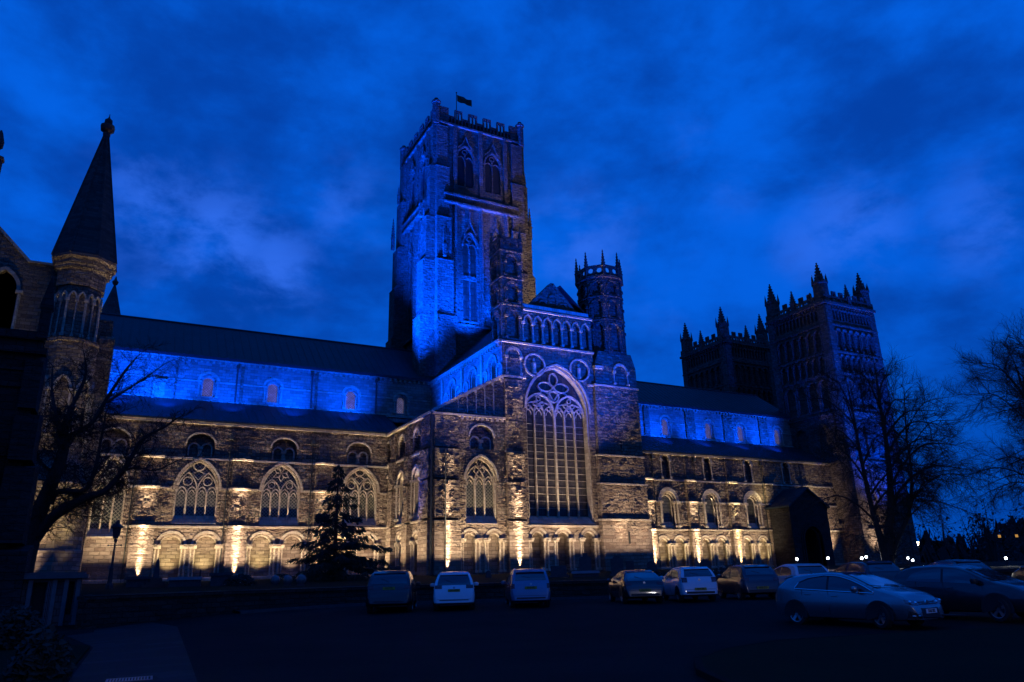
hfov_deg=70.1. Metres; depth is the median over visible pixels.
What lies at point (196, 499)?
pointed window
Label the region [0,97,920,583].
cathedral
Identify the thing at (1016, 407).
bare tree
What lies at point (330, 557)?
conifer
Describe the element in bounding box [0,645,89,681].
grass verge
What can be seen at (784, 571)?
parked car
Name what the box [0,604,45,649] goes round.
garden bush
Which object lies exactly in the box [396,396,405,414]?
window
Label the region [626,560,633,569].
gravestone
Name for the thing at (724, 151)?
sky
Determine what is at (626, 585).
parked car
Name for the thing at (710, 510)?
window
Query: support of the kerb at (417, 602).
on the ground at (616, 640)
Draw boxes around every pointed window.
[86,454,129,537]
[172,458,221,523]
[259,462,302,525]
[340,466,379,525]
[463,454,498,524]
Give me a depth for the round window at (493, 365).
78.32 m
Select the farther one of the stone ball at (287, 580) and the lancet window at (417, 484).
the lancet window at (417, 484)
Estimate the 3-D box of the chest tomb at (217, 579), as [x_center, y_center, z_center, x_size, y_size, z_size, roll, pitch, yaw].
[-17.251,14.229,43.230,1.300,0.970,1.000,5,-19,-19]
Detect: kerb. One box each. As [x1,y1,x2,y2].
[240,593,734,613]
[694,630,935,681]
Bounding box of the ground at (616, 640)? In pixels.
[55,589,1023,681]
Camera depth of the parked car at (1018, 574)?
35.42 m
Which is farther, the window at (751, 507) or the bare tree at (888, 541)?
the window at (751, 507)
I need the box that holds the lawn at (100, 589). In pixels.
[81,561,1023,594]
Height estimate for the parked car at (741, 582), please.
1.488 m
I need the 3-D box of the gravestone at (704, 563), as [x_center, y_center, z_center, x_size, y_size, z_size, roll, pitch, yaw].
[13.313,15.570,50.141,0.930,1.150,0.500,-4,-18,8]
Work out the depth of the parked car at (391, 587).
31.45 m
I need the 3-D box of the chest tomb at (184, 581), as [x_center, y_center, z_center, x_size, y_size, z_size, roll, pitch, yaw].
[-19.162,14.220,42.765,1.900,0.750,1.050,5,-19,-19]
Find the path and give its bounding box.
[68,622,196,681]
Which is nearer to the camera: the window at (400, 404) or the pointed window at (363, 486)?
the pointed window at (363, 486)
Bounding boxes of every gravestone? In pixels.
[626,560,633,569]
[647,561,658,574]
[699,559,711,570]
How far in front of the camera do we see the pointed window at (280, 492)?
74.68 m
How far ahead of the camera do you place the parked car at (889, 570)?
32.51 m
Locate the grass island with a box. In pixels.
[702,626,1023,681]
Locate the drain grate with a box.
[105,676,152,681]
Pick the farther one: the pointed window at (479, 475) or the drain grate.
the pointed window at (479, 475)
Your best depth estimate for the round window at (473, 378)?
82.54 m
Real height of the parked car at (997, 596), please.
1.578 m
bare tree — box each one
[26,327,211,572]
[780,344,1012,567]
[938,308,1023,538]
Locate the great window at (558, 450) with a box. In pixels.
[524,364,594,524]
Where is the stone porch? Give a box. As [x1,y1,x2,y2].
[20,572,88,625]
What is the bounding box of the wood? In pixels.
[914,498,1023,562]
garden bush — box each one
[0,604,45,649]
[0,623,77,680]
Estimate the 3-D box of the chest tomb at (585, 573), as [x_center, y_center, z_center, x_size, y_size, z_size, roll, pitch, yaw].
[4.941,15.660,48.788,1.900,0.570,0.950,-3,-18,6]
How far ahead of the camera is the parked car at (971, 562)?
32.81 m
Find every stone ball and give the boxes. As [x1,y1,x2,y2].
[270,575,280,584]
[283,575,292,585]
[296,574,306,585]
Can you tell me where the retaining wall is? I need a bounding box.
[74,568,1019,629]
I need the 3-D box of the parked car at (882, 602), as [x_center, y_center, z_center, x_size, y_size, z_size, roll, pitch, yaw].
[10.221,7.413,21.238,2.269,1.627,5.045,10,-21,-31]
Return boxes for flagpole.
[456,92,471,118]
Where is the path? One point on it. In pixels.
(157, 652)
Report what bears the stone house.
on the ground at (616, 640)
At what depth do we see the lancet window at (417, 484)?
72.57 m
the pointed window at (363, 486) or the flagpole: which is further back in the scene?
the flagpole
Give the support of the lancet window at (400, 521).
in the cathedral
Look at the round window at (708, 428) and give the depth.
113.34 m
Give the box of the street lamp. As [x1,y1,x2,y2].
[105,520,123,588]
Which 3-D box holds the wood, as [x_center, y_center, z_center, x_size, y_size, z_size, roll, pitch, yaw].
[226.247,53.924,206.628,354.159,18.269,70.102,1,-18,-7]
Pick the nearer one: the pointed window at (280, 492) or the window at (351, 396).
the pointed window at (280, 492)
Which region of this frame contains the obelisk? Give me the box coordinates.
[141,558,167,587]
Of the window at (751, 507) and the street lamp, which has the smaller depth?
the street lamp
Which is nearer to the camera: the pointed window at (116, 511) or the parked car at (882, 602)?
the parked car at (882, 602)
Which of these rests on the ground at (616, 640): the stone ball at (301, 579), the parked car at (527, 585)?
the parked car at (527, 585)
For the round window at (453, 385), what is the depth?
87.33 m
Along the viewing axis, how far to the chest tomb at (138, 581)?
42.89 m
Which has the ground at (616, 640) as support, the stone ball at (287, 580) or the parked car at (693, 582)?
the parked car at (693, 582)
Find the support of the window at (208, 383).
in the cathedral
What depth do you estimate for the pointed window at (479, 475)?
70.89 m
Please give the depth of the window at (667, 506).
97.35 m
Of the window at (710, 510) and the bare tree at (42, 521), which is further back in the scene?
the window at (710, 510)
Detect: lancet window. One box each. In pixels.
[397,486,403,523]
[411,473,418,520]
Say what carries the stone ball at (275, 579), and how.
on the lawn at (100, 589)
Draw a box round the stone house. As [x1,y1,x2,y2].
[0,276,53,615]
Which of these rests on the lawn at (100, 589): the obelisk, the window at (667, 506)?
the obelisk
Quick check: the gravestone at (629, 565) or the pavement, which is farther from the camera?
the gravestone at (629, 565)
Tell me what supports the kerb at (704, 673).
on the ground at (616, 640)
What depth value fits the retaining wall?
34.88 m
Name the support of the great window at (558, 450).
in the cathedral
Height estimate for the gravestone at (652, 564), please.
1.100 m
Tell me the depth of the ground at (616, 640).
20.48 m
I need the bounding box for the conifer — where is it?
[276,465,399,581]
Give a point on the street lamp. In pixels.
(117, 527)
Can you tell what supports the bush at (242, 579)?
on the lawn at (100, 589)
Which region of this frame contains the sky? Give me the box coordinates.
[0,0,1023,547]
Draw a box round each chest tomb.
[124,576,152,587]
[167,576,203,586]
[209,572,232,585]
[571,570,599,576]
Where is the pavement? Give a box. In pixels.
[234,596,586,610]
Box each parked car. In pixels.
[366,569,420,612]
[430,571,478,610]
[501,567,550,607]
[606,568,663,603]
[659,566,717,601]
[717,564,779,599]
[767,563,828,596]
[775,568,967,628]
[830,561,900,579]
[891,564,1023,621]
[927,560,991,569]
[1011,566,1023,580]
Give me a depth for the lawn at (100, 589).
45.03 m

